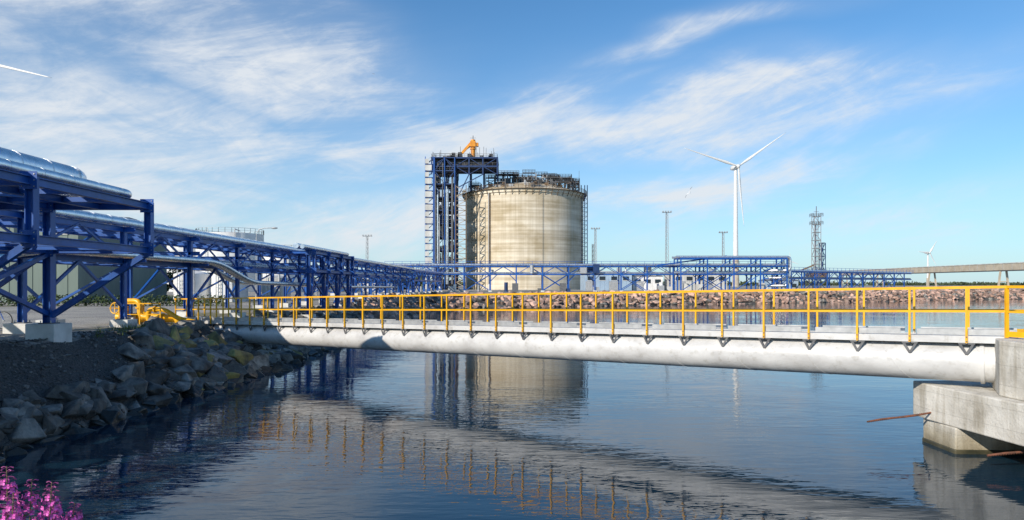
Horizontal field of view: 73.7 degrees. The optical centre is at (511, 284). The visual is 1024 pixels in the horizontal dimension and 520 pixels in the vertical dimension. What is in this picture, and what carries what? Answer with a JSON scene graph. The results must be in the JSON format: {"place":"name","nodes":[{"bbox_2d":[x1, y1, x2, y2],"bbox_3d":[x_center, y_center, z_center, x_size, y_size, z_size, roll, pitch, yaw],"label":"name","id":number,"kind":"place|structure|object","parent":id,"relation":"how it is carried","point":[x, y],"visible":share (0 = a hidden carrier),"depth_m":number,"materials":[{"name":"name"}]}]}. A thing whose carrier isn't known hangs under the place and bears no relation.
{"place":"outdoors","nodes":[
{"label":"outdoors","id":0,"kind":"place"},
{"bbox_2d":[0,301,12,328],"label":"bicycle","id":1,"kind":"object","parent":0,"point":[3,320],"visible":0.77,"depth_m":26.99,"materials":[{"name":"metal"}]},
{"bbox_2d":[0,217,166,302],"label":"industrial building","id":2,"kind":"structure","parent":0,"point":[77,277],"depth_m":71.39,"materials":[{"name":"white paint"}]},
{"bbox_2d":[0,299,1023,519],"bbox_3d":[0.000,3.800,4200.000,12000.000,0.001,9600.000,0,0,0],"label":"water","id":3,"kind":"structure","parent":0,"point":[347,434],"depth_m":16.04,"materials":[{"name":"blue liquid"}]},
{"bbox_2d":[913,337,1023,454],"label":"concrete abutment","id":4,"kind":"object","parent":3,"relation":"in","point":[966,417],"visible":0.53,"depth_m":15.15,"materials":[{"name":"grey concrete"}]},
{"bbox_2d":[867,412,930,422],"bbox_3d":[9.250,3.092,16.075,1.923,0.258,0.051,0,0,-7],"label":"rusty steel rod","id":5,"kind":"object","parent":4,"relation":"attached to","point":[890,418],"visible":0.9,"depth_m":16.04,"materials":[{"name":"brown metal"}]},
{"bbox_2d":[987,451,1023,456],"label":"rusty steel rod","id":6,"kind":"object","parent":4,"relation":"attached to","point":[1005,453],"visible":1,"depth_m":13.97,"materials":[{"name":"brown metal"}]},
{"bbox_2d":[0,285,1023,448],"bbox_3d":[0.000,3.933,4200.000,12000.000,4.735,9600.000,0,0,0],"label":"ground","id":7,"kind":"structure","parent":0,"point":[81,317],"depth_m":21.65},
{"bbox_2d":[1,491,22,519],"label":"fireweed plant","id":8,"kind":"object","parent":7,"relation":"on","point":[13,515],"visible":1,"depth_m":3.03,"materials":[{"name":"pink plant"}]},
{"bbox_2d":[0,466,28,519],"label":"fireweed plant","id":9,"kind":"object","parent":7,"relation":"on","point":[7,487],"visible":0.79,"depth_m":3.12,"materials":[{"name":"pink plant"}]},
{"bbox_2d":[0,64,50,77],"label":"wind turbine","id":10,"kind":"object","parent":7,"relation":"on","point":[7,67],"visible":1,"depth_m":293.80,"materials":[{"name":"white paint"}]},
{"bbox_2d":[19,479,44,519],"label":"fireweed plant","id":11,"kind":"object","parent":7,"relation":"on","point":[31,499],"visible":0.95,"depth_m":3.20,"materials":[{"name":"pink plant"}]},
{"bbox_2d":[39,481,61,519],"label":"fireweed plant","id":12,"kind":"object","parent":7,"relation":"on","point":[49,504],"visible":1,"depth_m":3.13,"materials":[{"name":"pink plant"}]},
{"bbox_2d":[41,496,63,519],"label":"fireweed plant","id":13,"kind":"object","parent":7,"relation":"on","point":[52,507],"visible":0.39,"depth_m":3.25,"materials":[{"name":"pink plant"}]},
{"bbox_2d":[63,502,82,519],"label":"fireweed plant","id":14,"kind":"object","parent":7,"relation":"on","point":[70,513],"visible":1,"depth_m":3.20,"materials":[{"name":"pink plant"}]},
{"bbox_2d":[0,294,224,305],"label":"hedge","id":15,"kind":"object","parent":7,"relation":"on","point":[102,299],"visible":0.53,"depth_m":61.87,"materials":[{"name":"green plant"}]},
{"bbox_2d":[110,298,194,324],"bbox_3d":[-17.904,1.467,34.364,5.047,1.578,2.779,0,0,0],"label":"valve manifold","id":16,"kind":"object","parent":7,"relation":"on","point":[141,315],"visible":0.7,"depth_m":33.86,"materials":[{"name":"yellow paint"}]},
{"bbox_2d":[167,272,172,291],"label":"deciduous tree","id":17,"kind":"object","parent":7,"relation":"on","point":[170,275],"visible":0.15,"depth_m":90.55,"materials":[{"name":"green plant"}]},
{"bbox_2d":[167,269,182,289],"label":"deciduous tree","id":18,"kind":"object","parent":7,"relation":"on","point":[173,272],"visible":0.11,"depth_m":92.22,"materials":[{"name":"green plant"}]},
{"bbox_2d":[167,246,195,291],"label":"storage tank","id":19,"kind":"object","parent":7,"relation":"on","point":[178,249],"depth_m":160.86,"materials":[{"name":"white metal"}]},
{"bbox_2d":[0,305,374,462],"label":"riprap bank","id":20,"kind":"structure","parent":7,"relation":"on","point":[191,358],"depth_m":22.34,"materials":[{"name":"grey stone"}]},
{"bbox_2d":[92,321,172,337],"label":"bank weeds","id":21,"kind":"object","parent":20,"relation":"on","point":[127,328],"visible":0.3,"depth_m":24.41,"materials":[{"name":"green plant"}]},
{"bbox_2d":[173,270,210,301],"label":"storage tank","id":22,"kind":"object","parent":7,"relation":"on","point":[200,278],"visible":0.45,"depth_m":74.61,"materials":[{"name":"white metal"}]},
{"bbox_2d":[0,147,414,341],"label":"pipe rack","id":23,"kind":"object","parent":7,"relation":"on","point":[49,199],"visible":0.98,"depth_m":26.61,"materials":[{"name":"blue metal"}]},
{"bbox_2d":[195,227,263,291],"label":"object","id":24,"kind":"object","parent":7,"relation":"on","point":[252,236],"visible":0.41,"depth_m":155.21,"materials":[{"name":"white paint"}]},
{"bbox_2d":[211,272,247,301],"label":"storage tank","id":25,"kind":"object","parent":7,"relation":"on","point":[217,289],"visible":0.28,"depth_m":74.27,"materials":[{"name":"white metal"}]},
{"bbox_2d":[255,227,276,299],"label":"street lamp","id":26,"kind":"object","parent":7,"relation":"on","point":[256,256],"visible":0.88,"depth_m":81.93,"materials":[{"name":"grey metal"}]},
{"bbox_2d":[262,274,290,300],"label":"storage tank","id":27,"kind":"object","parent":7,"relation":"on","point":[280,292],"visible":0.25,"depth_m":78.67,"materials":[{"name":"white metal"}]},
{"bbox_2d":[263,257,304,291],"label":"storage tank","id":28,"kind":"object","parent":7,"relation":"on","point":[291,276],"visible":0.02,"depth_m":146.55,"materials":[{"name":"white metal"}]},
{"bbox_2d":[304,266,413,295],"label":"pipe rack","id":29,"kind":"object","parent":7,"relation":"on","point":[397,291],"visible":0.23,"depth_m":110.70,"materials":[{"name":"blue metal"}]},
{"bbox_2d":[341,269,383,291],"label":"industrial building","id":30,"kind":"structure","parent":7,"relation":"on","point":[360,285],"depth_m":160.00,"materials":[{"name":"white paint"}]},
{"bbox_2d":[362,234,371,259],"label":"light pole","id":31,"kind":"object","parent":7,"relation":"on","point":[367,251],"visible":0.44,"depth_m":199.79,"materials":[{"name":"grey metal"}]},
{"bbox_2d":[314,275,450,289],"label":"tree belt","id":32,"kind":"object","parent":7,"relation":"on","point":[421,283],"visible":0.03,"depth_m":229.29,"materials":[{"name":"green plant"}]},
{"bbox_2d":[395,264,443,293],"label":"pipe rack","id":33,"kind":"object","parent":7,"relation":"on","point":[425,272],"visible":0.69,"depth_m":134.11,"materials":[{"name":"blue metal"}]},
{"bbox_2d":[425,146,498,289],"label":"process tower","id":34,"kind":"structure","parent":7,"relation":"on","point":[452,165],"depth_m":222.00,"materials":[{"name":"blue metal"}]},
{"bbox_2d":[462,139,478,156],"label":"pedestal crane","id":35,"kind":"object","parent":34,"relation":"on","point":[472,144],"visible":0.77,"depth_m":225.28,"materials":[{"name":"orange paint"}]},
{"bbox_2d":[462,169,587,289],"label":"gas storage tank","id":36,"kind":"object","parent":7,"relation":"on","point":[527,218],"visible":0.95,"depth_m":224.93,"materials":[{"name":"concrete"}]},
{"bbox_2d":[383,255,791,291],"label":"pipe rack","id":37,"kind":"object","parent":7,"relation":"on","point":[589,269],"visible":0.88,"depth_m":156.25,"materials":[{"name":"blue metal"}]},
{"bbox_2d":[591,227,599,263],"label":"lattice mast","id":38,"kind":"object","parent":7,"relation":"on","point":[595,242],"visible":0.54,"depth_m":216.75,"materials":[{"name":"grey metal"}]},
{"bbox_2d":[174,285,1023,383],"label":"pipe bridge","id":39,"kind":"structure","parent":7,"relation":"on","point":[966,352],"depth_m":19.76,"materials":[{"name":"yellow paint"}]},
{"bbox_2d":[580,268,631,290],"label":"industrial building","id":40,"kind":"structure","parent":7,"relation":"on","point":[607,282],"depth_m":188.00,"materials":[{"name":"white paint"}]},
{"bbox_2d":[632,275,662,290],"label":"industrial building","id":41,"kind":"structure","parent":7,"relation":"on","point":[654,281],"depth_m":190.00,"materials":[{"name":"white paint"}]},
{"bbox_2d":[662,211,671,271],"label":"lattice mast","id":42,"kind":"object","parent":7,"relation":"on","point":[666,235],"visible":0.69,"depth_m":209.71,"materials":[{"name":"grey metal"}]},
{"bbox_2d":[329,289,1023,322],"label":"riprap shore","id":43,"kind":"structure","parent":7,"relation":"on","point":[393,302],"depth_m":129.85,"materials":[{"name":"brown stone"}]},
{"bbox_2d":[664,269,726,290],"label":"industrial building","id":44,"kind":"structure","parent":7,"relation":"on","point":[687,279],"depth_m":184.00,"materials":[{"name":"white paint"}]},
{"bbox_2d":[719,231,727,270],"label":"lattice mast","id":45,"kind":"object","parent":7,"relation":"on","point":[722,232],"visible":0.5,"depth_m":219.79,"materials":[{"name":"grey metal"}]},
{"bbox_2d":[685,133,784,286],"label":"wind turbine","id":46,"kind":"object","parent":7,"relation":"on","point":[734,167],"visible":0.81,"depth_m":578.17,"materials":[{"name":"white paint"}]},
{"bbox_2d":[453,279,1023,285],"bbox_3d":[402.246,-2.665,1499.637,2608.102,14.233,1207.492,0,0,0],"label":"distant trees","id":47,"kind":"object","parent":7,"relation":"on","point":[899,283],"visible":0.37,"depth_m":1442.26,"materials":[{"name":"green plant"}]},
{"bbox_2d":[757,279,797,288],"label":"industrial building","id":48,"kind":"structure","parent":7,"relation":"on","point":[795,284],"depth_m":186.00,"materials":[{"name":"white paint"}]},
{"bbox_2d":[803,206,826,288],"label":"loading tower","id":49,"kind":"structure","parent":7,"relation":"on","point":[811,215],"depth_m":256.94,"materials":[{"name":"grey metal"}]},
{"bbox_2d":[763,267,911,288],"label":"pipe rack","id":50,"kind":"object","parent":7,"relation":"on","point":[840,278],"visible":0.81,"depth_m":191.34,"materials":[{"name":"blue metal"}]},
{"bbox_2d":[918,241,936,285],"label":"wind turbine","id":51,"kind":"object","parent":7,"relation":"on","point":[928,253],"visible":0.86,"depth_m":1198.41,"materials":[{"name":"white paint"}]},
{"bbox_2d":[842,262,1023,288],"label":"conveyor gallery","id":52,"kind":"object","parent":7,"relation":"on","point":[1005,267],"visible":0.69,"depth_m":281.23,"materials":[{"name":"grey metal"}]},
{"bbox_2d":[0,0,1023,284],"label":"sky","id":53,"kind":"structure","parent":0,"point":[902,121],"materials":[{"name":"blue"}]}
]}

